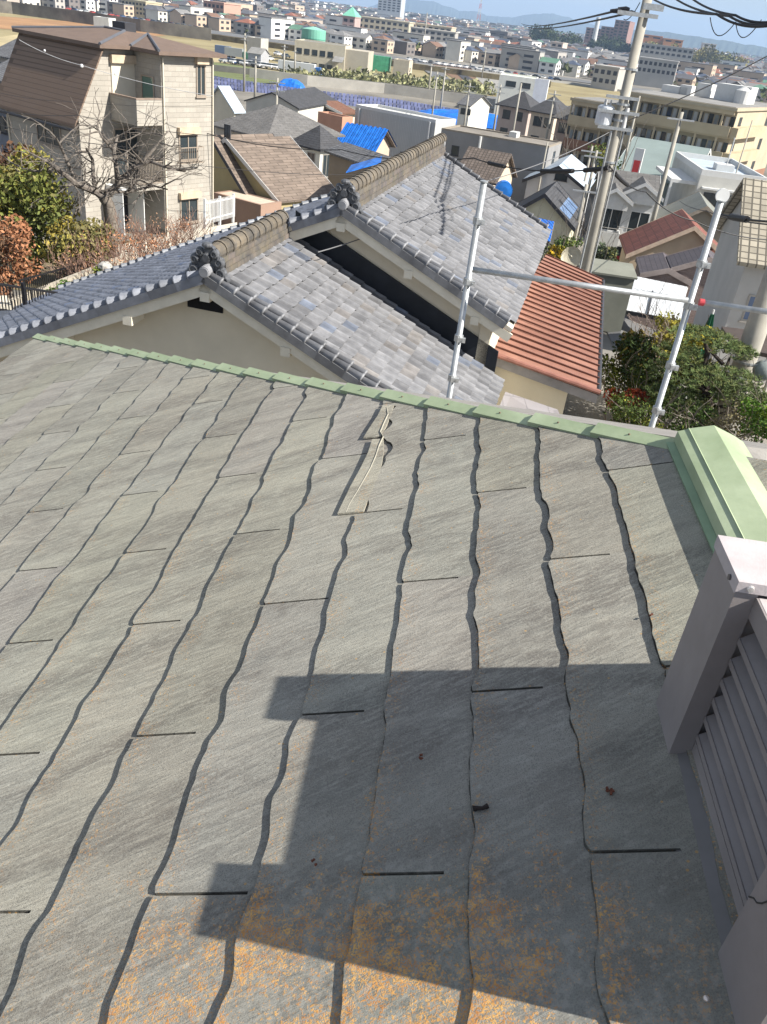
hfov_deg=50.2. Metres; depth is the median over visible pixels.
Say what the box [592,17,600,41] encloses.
chimney stack
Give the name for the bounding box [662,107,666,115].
door
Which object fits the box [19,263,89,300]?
black fence
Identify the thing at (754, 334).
utility pole
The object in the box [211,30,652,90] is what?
embankment road
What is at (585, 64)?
town house
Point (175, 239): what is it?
bare shrub
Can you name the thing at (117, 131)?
window
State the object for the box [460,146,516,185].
tiled shed
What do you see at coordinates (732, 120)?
window
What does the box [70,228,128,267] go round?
bare shrub
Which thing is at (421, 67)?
river bank hedge
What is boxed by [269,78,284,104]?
utility pole
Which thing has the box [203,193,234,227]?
fence
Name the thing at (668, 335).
yellow green bush
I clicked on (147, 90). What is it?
window
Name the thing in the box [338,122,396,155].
tarp covered house
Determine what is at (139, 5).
town block
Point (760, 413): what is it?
edge bush
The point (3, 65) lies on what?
hidden neighbour house
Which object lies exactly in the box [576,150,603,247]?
utility pole
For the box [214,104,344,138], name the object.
hip roofed house
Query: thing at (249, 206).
porch
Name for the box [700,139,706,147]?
window
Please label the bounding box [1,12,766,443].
ground
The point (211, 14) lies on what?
town house
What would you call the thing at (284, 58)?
utility pole
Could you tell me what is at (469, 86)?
utility pole
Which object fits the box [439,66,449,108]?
utility pole
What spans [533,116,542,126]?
window
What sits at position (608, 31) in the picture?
town block
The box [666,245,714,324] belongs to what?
mauve brick house
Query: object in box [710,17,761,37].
overhead wire
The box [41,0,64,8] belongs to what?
town house
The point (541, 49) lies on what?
town house
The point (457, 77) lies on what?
ramp slope
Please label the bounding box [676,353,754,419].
olive bush
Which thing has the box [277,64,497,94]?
plot scrub
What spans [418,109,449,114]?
tarpaulin heap
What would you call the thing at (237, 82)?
blue covers
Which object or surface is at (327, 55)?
factory
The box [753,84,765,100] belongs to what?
town house
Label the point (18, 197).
green bush
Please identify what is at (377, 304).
tiled roof house
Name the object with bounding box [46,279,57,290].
bed plant
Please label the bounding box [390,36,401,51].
town house
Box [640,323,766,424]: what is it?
bush
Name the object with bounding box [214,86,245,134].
pale roof shed
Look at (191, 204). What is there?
window
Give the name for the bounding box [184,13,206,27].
town house
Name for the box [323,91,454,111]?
blue covers
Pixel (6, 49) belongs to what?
hidden neighbour house
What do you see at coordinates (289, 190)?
gabled house
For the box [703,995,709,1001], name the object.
roofing nail
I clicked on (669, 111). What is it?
window
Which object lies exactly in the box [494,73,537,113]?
building
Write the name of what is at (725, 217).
overhead wire
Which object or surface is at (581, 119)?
apartment block
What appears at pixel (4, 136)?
hidden neighbour house
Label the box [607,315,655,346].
village lane
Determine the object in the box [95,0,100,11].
town house
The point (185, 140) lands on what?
window
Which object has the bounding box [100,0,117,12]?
town house
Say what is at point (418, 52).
town house
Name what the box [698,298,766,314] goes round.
scaffold rail
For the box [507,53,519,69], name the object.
town house
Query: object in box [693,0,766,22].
overhead wire
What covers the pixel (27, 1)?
town house
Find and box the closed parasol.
[686,310,714,400]
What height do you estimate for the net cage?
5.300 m
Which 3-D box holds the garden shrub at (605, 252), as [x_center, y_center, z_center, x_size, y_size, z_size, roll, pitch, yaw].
[11.685,-14.836,47.518,3.388,6.581,5.906,2,32,-9]
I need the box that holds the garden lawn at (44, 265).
[0,240,138,291]
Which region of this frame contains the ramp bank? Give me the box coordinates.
[459,75,472,81]
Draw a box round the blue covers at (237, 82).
[214,76,299,92]
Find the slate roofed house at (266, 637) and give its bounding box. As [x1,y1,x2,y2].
[0,333,766,1023]
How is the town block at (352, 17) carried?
on the ground at (579, 406)
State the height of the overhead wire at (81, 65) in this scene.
1.009 m
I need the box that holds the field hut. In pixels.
[93,16,115,26]
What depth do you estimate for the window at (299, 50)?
282.18 m
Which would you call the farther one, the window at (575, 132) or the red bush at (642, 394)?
the window at (575, 132)
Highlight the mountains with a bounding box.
[370,0,610,33]
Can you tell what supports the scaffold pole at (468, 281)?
on the ground at (579, 406)
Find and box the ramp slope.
[433,64,480,83]
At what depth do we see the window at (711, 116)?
100.22 m
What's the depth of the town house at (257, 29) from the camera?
447.26 m
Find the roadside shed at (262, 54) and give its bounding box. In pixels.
[247,47,269,67]
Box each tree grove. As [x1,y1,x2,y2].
[528,23,626,48]
[587,39,630,51]
[645,41,748,65]
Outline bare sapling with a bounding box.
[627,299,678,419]
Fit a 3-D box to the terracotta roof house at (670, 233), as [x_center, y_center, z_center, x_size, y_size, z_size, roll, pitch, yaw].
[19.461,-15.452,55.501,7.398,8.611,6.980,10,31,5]
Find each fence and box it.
[0,282,64,310]
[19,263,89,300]
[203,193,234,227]
[416,63,619,91]
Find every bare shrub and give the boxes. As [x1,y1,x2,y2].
[40,242,102,278]
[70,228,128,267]
[74,253,131,276]
[88,208,173,267]
[100,238,155,265]
[105,209,172,257]
[118,211,200,253]
[121,223,173,256]
[164,203,213,242]
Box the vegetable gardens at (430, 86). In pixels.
[297,71,489,94]
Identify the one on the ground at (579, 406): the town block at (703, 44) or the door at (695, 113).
the town block at (703, 44)
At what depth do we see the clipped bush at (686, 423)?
17.66 m
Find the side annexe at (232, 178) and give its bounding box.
[214,133,274,194]
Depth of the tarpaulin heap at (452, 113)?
173.81 m
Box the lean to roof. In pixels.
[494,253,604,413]
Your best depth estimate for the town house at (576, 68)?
445.29 m
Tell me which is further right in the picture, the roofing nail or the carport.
the roofing nail
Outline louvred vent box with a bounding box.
[656,535,766,1023]
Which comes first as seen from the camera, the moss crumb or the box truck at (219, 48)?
the moss crumb
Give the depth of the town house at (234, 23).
466.05 m
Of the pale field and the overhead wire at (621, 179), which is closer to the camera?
the overhead wire at (621, 179)
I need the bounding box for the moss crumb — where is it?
[605,786,614,794]
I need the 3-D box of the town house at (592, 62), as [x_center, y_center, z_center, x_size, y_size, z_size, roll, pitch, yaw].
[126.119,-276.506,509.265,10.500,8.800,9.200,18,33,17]
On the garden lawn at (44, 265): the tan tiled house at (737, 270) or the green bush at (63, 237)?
the green bush at (63, 237)
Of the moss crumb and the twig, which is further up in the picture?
the moss crumb
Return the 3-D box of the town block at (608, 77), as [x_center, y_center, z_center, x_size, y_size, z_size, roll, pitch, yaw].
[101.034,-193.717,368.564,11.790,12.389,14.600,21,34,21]
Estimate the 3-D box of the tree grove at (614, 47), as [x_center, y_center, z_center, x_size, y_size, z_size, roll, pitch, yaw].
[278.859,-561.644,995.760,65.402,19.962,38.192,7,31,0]
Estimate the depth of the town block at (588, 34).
1140.43 m
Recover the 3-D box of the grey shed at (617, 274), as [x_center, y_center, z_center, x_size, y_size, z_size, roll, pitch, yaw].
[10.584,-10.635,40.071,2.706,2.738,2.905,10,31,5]
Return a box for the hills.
[631,30,766,56]
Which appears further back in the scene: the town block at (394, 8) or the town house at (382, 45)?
the town block at (394, 8)
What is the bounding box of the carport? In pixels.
[626,277,687,320]
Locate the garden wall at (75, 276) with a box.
[9,252,133,307]
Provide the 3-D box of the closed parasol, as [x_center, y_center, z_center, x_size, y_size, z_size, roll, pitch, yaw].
[8.868,-4.322,23.067,0.600,2.814,0.600,7,31,0]
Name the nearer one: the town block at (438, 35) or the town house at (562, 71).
the town house at (562, 71)
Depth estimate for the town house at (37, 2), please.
467.46 m
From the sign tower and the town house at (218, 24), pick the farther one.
the town house at (218, 24)
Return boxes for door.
[642,103,646,112]
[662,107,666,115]
[666,133,670,141]
[672,108,676,117]
[682,110,687,118]
[693,112,697,120]
[703,113,708,122]
[713,115,718,124]
[717,142,721,151]
[724,117,729,125]
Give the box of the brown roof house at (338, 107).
[324,100,354,122]
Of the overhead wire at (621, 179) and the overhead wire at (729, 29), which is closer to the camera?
the overhead wire at (729, 29)
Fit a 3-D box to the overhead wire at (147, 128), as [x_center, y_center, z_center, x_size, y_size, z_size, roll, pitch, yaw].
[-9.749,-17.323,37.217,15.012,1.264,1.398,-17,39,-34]
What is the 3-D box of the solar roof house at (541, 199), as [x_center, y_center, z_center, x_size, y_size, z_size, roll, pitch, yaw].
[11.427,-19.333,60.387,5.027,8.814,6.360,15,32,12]
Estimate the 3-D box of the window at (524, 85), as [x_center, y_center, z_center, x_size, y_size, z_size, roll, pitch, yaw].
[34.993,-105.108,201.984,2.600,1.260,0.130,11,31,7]
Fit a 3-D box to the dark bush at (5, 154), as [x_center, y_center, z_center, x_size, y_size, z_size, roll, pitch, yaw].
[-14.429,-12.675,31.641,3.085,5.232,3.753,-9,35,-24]
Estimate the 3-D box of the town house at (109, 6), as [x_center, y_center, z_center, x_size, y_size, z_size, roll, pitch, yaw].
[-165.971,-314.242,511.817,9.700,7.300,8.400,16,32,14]
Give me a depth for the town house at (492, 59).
451.14 m
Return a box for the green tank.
[301,27,325,41]
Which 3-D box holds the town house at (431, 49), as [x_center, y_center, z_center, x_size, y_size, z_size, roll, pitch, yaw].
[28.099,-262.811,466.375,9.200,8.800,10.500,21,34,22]
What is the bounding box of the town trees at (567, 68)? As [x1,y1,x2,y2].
[243,28,766,101]
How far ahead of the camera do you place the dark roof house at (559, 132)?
118.25 m
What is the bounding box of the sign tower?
[630,148,644,172]
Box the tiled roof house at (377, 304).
[0,133,551,404]
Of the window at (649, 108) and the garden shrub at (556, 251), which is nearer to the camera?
the garden shrub at (556, 251)
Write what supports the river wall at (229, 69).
on the ground at (579, 406)
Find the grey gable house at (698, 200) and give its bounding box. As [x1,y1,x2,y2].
[650,191,721,241]
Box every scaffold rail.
[472,267,688,302]
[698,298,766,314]
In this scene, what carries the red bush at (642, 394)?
on the ground at (579, 406)
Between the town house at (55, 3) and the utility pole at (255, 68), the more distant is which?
the town house at (55, 3)
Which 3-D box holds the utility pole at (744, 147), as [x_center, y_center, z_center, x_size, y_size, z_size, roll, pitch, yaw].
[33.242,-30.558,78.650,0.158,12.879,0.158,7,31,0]
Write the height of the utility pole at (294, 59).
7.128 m
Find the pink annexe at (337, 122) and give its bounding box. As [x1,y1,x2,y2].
[318,111,352,132]
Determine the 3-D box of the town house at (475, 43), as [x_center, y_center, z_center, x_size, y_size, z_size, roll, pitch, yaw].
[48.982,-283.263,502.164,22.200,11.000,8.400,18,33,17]
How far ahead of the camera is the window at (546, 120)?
125.22 m
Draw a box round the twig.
[472,803,488,811]
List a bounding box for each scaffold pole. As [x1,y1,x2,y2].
[446,180,487,397]
[648,188,729,427]
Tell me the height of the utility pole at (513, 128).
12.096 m
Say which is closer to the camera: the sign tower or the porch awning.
the porch awning
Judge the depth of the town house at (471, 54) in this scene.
464.68 m
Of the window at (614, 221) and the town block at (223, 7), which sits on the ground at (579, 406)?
the town block at (223, 7)
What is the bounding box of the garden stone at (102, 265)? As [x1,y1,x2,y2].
[98,261,112,270]
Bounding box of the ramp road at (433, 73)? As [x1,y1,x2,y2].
[412,58,457,90]
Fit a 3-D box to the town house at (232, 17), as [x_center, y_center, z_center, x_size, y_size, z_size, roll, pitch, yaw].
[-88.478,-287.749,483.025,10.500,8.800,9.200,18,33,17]
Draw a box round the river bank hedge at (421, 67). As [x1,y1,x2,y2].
[211,34,550,86]
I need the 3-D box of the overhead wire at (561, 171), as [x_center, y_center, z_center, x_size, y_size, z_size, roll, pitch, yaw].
[0.444,-15.510,34.827,4.599,3.460,26.612,-16,38,-33]
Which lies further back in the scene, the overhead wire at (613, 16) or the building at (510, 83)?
the building at (510, 83)
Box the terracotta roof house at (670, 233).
[618,209,717,268]
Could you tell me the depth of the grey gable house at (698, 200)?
61.69 m
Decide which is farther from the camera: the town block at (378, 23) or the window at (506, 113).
the town block at (378, 23)
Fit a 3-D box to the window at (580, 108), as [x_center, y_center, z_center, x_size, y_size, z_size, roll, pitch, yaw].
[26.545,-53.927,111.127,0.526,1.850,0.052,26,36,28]
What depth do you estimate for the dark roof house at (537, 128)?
125.61 m
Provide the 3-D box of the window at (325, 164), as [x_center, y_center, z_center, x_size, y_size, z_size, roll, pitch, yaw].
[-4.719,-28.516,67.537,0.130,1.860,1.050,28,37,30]
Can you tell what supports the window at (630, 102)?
in the apartment block at (723, 115)
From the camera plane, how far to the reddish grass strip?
334.62 m
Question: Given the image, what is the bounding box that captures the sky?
[316,0,766,47]
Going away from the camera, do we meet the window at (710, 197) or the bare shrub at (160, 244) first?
the bare shrub at (160, 244)
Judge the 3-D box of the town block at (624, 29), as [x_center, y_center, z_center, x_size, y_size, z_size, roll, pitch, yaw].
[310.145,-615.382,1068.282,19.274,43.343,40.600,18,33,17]
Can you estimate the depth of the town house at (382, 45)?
446.75 m
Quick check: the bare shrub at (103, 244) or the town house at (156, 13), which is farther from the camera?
the town house at (156, 13)
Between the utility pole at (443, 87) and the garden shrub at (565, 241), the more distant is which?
the utility pole at (443, 87)
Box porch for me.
[214,190,281,224]
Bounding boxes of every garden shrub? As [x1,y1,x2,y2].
[537,198,590,260]
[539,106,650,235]
[540,213,598,258]
[545,196,628,260]
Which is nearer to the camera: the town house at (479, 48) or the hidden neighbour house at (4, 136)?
the hidden neighbour house at (4, 136)
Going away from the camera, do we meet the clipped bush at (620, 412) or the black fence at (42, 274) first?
the clipped bush at (620, 412)
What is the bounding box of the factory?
[294,39,373,72]
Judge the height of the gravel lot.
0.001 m
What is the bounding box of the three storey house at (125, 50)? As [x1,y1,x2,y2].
[0,20,226,235]
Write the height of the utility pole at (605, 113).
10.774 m
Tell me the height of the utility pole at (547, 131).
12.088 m
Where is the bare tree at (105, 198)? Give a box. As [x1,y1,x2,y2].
[0,87,210,257]
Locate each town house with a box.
[1,0,19,2]
[20,0,34,4]
[34,0,40,5]
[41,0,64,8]
[65,0,79,9]
[80,0,95,11]
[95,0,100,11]
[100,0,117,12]
[107,1,119,12]
[112,3,133,16]
[144,4,164,17]
[145,6,167,21]
[166,8,177,22]
[170,9,191,23]
[179,4,212,14]
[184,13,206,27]
[202,13,221,27]
[208,16,230,31]
[224,15,238,30]
[233,17,246,31]
[235,19,254,35]
[254,20,262,36]
[257,12,292,18]
[259,16,294,39]
[288,24,302,40]
[325,29,336,41]
[326,23,367,32]
[329,31,353,44]
[352,32,372,50]
[371,38,393,53]
[374,35,391,39]
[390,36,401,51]
[392,31,430,41]
[394,40,415,54]
[404,39,421,54]
[422,41,442,57]
[439,42,446,57]
[445,37,483,45]
[445,39,470,61]
[464,46,478,62]
[474,46,484,61]
[478,51,500,66]
[484,49,500,53]
[499,47,544,72]
[500,44,538,50]
[502,43,536,48]
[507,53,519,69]
[535,48,557,51]
[538,57,561,74]
[543,48,575,57]
[545,50,566,58]
[559,58,566,75]
[560,57,578,62]
[563,60,580,76]
[572,58,590,74]
[580,58,596,64]
[588,63,601,77]
[598,58,637,66]
[674,73,696,85]
[684,67,700,74]
[697,79,717,90]
[707,77,726,82]
[723,79,740,83]
[745,82,765,86]
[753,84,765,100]
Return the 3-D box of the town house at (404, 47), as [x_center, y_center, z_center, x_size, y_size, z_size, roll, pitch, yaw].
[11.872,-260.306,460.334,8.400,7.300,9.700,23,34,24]
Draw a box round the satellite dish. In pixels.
[561,247,581,265]
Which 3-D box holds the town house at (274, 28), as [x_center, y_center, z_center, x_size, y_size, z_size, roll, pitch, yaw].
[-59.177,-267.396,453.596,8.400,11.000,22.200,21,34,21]
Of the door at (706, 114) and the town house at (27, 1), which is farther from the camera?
the town house at (27, 1)
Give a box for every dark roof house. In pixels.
[495,91,538,135]
[526,96,566,139]
[552,104,574,157]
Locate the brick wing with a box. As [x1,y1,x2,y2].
[625,252,692,329]
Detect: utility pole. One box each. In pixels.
[241,33,248,91]
[251,56,259,96]
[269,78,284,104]
[281,45,287,71]
[292,50,295,68]
[428,64,431,88]
[431,72,439,113]
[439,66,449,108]
[463,83,474,125]
[481,48,487,77]
[493,84,504,130]
[512,83,521,130]
[537,142,547,191]
[545,91,560,138]
[571,184,595,245]
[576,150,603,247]
[579,0,664,272]
[581,146,601,181]
[622,96,640,168]
[650,112,693,221]
[712,266,766,429]
[736,120,752,172]
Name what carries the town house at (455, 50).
on the ground at (579, 406)
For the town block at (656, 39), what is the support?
on the ground at (579, 406)
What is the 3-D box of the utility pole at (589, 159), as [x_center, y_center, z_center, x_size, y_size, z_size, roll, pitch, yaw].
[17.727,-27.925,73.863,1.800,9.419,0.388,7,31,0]
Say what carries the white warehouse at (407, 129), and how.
on the ground at (579, 406)
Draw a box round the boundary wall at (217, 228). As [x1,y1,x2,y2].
[100,222,236,259]
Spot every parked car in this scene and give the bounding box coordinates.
[218,58,229,62]
[266,63,275,68]
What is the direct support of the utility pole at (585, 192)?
on the ground at (579, 406)
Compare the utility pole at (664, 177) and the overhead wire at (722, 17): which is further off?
the utility pole at (664, 177)
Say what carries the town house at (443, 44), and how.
on the ground at (579, 406)
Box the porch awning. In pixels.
[500,392,558,413]
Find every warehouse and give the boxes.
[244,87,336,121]
[354,104,455,156]
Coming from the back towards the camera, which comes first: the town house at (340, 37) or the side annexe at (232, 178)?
the town house at (340, 37)
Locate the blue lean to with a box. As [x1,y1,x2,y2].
[539,218,554,250]
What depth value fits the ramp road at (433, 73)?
327.84 m
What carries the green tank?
on the ground at (579, 406)
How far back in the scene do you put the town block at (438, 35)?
536.11 m
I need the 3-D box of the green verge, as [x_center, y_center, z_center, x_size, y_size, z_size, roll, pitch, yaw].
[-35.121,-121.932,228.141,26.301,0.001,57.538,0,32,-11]
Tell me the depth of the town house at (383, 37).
459.14 m
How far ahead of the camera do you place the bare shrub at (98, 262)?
23.57 m
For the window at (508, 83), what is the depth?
202.40 m
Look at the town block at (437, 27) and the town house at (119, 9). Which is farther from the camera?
the town block at (437, 27)
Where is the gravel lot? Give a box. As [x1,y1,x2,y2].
[470,63,506,92]
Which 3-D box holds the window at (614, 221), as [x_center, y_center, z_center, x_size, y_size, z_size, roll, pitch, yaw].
[17.325,-22.349,62.592,1.800,1.760,0.130,11,31,7]
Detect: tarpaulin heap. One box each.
[278,78,304,88]
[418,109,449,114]
[435,109,497,128]
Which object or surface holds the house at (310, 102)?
on the ground at (579, 406)
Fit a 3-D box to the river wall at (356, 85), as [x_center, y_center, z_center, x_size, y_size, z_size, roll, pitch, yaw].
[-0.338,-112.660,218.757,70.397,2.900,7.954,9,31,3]
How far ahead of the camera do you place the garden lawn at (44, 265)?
27.88 m
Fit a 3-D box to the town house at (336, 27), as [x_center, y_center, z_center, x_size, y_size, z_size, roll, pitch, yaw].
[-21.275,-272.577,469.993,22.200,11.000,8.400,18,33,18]
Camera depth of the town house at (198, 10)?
476.88 m
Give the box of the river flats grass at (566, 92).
[0,13,619,105]
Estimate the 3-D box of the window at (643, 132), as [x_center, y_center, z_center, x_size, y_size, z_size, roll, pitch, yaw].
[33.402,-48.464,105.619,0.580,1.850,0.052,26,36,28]
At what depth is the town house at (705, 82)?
422.66 m
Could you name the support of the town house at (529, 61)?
on the ground at (579, 406)
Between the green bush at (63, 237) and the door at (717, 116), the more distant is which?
the door at (717, 116)
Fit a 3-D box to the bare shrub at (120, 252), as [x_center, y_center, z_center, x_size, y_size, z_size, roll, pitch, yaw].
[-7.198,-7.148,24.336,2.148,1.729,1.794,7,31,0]
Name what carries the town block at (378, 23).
on the ground at (579, 406)
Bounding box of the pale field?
[0,34,237,63]
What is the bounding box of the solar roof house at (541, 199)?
[518,181,583,263]
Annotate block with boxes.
[122,0,162,17]
[203,0,240,14]
[342,7,360,26]
[360,16,414,32]
[377,0,405,18]
[393,58,412,77]
[410,26,458,41]
[416,23,455,31]
[441,125,561,202]
[551,41,567,48]
[561,97,618,194]
[584,27,600,42]
[590,64,625,90]
[600,26,613,41]
[612,19,634,43]
[616,83,766,174]
[633,56,679,88]
[638,43,694,61]
[642,34,662,44]
[661,38,683,46]
[699,43,716,51]
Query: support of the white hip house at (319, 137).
on the ground at (579, 406)
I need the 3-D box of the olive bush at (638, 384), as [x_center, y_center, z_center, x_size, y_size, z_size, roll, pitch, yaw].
[6.383,-2.805,19.460,1.612,2.346,1.987,19,33,18]
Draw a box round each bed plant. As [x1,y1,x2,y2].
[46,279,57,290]
[56,273,71,288]
[92,261,100,272]
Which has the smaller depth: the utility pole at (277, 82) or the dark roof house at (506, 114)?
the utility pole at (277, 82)
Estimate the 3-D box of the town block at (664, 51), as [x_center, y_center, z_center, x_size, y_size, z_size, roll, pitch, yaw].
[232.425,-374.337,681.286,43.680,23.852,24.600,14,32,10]
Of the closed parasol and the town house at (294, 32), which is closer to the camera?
the closed parasol
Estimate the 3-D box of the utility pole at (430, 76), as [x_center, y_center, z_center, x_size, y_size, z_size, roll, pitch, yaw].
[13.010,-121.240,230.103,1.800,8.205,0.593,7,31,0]
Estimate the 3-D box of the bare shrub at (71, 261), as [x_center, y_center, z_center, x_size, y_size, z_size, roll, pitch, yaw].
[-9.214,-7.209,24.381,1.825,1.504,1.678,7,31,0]
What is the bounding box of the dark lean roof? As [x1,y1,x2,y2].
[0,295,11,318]
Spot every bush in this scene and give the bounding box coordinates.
[0,120,45,177]
[0,142,89,276]
[0,213,43,298]
[37,215,118,275]
[601,319,667,421]
[602,356,661,420]
[603,384,700,428]
[619,339,690,422]
[639,281,731,380]
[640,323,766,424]
[655,391,718,430]
[669,381,765,441]
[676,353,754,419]
[725,362,766,443]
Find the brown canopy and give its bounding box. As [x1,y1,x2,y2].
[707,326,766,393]
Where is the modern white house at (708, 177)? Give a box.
[652,138,766,211]
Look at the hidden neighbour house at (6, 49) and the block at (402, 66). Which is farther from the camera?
the block at (402, 66)
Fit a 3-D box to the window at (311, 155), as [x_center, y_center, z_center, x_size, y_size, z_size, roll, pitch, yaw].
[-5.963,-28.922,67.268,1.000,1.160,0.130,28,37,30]
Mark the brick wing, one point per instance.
(655, 266)
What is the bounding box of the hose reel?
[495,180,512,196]
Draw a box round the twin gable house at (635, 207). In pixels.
[582,169,663,259]
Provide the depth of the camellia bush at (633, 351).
19.49 m
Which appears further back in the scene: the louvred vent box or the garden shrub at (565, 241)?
the garden shrub at (565, 241)
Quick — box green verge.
[214,62,279,82]
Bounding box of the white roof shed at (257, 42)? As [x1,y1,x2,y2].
[247,37,267,51]
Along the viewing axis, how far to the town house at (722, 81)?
441.42 m
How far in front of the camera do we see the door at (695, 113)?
101.13 m
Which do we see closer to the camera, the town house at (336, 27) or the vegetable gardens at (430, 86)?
the vegetable gardens at (430, 86)
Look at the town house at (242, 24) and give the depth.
449.79 m
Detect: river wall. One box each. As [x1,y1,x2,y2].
[0,0,210,40]
[214,65,486,96]
[249,68,495,108]
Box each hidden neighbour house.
[0,38,16,62]
[0,59,8,83]
[0,108,9,159]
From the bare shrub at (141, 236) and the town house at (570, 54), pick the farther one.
the town house at (570, 54)
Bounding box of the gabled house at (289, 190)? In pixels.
[221,124,334,208]
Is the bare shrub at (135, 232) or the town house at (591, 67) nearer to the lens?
the bare shrub at (135, 232)
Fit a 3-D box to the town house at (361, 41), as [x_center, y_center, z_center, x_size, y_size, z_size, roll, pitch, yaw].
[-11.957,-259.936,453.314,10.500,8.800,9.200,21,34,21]
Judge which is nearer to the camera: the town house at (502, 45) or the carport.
the carport
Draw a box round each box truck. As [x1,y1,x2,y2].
[215,45,235,57]
[224,47,247,59]
[278,60,321,75]
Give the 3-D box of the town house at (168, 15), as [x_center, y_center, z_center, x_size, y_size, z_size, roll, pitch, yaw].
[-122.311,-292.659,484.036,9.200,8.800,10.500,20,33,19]
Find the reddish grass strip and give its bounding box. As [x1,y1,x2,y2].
[0,16,165,35]
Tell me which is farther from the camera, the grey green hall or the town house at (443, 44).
the town house at (443, 44)
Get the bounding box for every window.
[0,116,5,134]
[3,117,8,135]
[35,118,61,149]
[113,128,138,175]
[141,74,154,97]
[178,134,197,162]
[180,198,199,223]
[195,64,206,97]
[224,124,230,143]
[296,48,301,53]
[304,48,309,54]
[307,151,314,163]
[312,49,317,55]
[322,154,328,177]
[451,145,458,156]
[500,127,507,132]
[502,109,510,119]
[505,80,515,86]
[516,112,522,121]
[521,82,530,88]
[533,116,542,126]
[543,118,551,128]
[554,174,567,181]
[558,122,566,133]
[573,130,577,138]
[577,107,581,115]
[588,133,593,141]
[599,208,623,232]
[626,210,650,231]
[627,100,632,109]
[640,128,646,137]
[646,104,652,113]
[660,132,665,140]
[666,107,672,116]
[680,135,685,143]
[687,110,692,119]
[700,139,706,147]
[703,192,716,206]
[707,113,713,123]
[721,143,727,155]
[728,117,735,132]
[739,294,755,322]
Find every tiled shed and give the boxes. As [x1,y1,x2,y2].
[324,142,390,186]
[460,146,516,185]
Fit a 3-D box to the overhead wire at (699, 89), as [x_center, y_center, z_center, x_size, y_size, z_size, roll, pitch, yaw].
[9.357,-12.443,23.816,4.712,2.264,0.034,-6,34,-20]
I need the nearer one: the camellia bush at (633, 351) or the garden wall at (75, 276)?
the camellia bush at (633, 351)
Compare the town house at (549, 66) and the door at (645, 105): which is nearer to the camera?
the door at (645, 105)
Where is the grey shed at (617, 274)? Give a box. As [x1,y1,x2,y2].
[578,258,637,331]
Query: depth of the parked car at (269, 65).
249.46 m
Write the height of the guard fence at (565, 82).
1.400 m
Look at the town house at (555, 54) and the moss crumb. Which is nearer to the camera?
the moss crumb
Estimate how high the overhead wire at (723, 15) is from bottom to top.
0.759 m
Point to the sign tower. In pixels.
(637, 160)
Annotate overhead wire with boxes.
[0,110,300,144]
[0,125,355,174]
[2,93,212,105]
[20,40,210,95]
[207,133,610,173]
[318,132,608,252]
[521,11,609,25]
[523,14,623,28]
[609,166,766,239]
[628,56,766,120]
[654,0,766,27]
[676,0,766,24]
[680,201,766,224]
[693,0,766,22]
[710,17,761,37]
[720,213,766,222]
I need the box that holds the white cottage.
[457,93,492,128]
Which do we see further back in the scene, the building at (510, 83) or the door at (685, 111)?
the building at (510, 83)
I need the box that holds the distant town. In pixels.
[156,0,766,82]
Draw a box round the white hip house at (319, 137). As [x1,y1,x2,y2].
[293,125,341,178]
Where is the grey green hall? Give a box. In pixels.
[613,136,710,205]
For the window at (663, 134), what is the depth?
104.15 m
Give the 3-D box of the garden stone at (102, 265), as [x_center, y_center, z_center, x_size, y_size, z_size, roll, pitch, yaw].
[-7.870,-6.520,23.611,0.996,1.397,0.755,7,31,0]
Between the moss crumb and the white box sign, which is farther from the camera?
the white box sign
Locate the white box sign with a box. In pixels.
[532,78,549,102]
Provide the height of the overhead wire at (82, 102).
0.286 m
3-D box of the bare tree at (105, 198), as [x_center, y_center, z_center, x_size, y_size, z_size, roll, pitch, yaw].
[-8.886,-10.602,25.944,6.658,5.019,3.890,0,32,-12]
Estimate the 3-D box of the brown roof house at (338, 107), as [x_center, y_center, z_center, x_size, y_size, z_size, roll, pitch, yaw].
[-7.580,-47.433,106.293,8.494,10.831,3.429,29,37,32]
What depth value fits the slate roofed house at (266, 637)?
1.81 m
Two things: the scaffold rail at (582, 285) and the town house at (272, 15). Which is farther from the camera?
the town house at (272, 15)
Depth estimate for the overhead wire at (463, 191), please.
15.76 m
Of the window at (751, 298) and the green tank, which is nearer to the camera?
the window at (751, 298)
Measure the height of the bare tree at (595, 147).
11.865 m
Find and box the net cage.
[372,55,391,72]
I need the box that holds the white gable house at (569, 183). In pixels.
[522,154,595,236]
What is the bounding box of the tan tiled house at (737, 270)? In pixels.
[692,177,766,382]
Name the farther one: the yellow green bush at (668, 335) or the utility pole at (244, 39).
the utility pole at (244, 39)
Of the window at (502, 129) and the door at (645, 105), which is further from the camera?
the window at (502, 129)
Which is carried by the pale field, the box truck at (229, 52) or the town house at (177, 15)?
the box truck at (229, 52)
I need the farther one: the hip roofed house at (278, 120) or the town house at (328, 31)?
the town house at (328, 31)

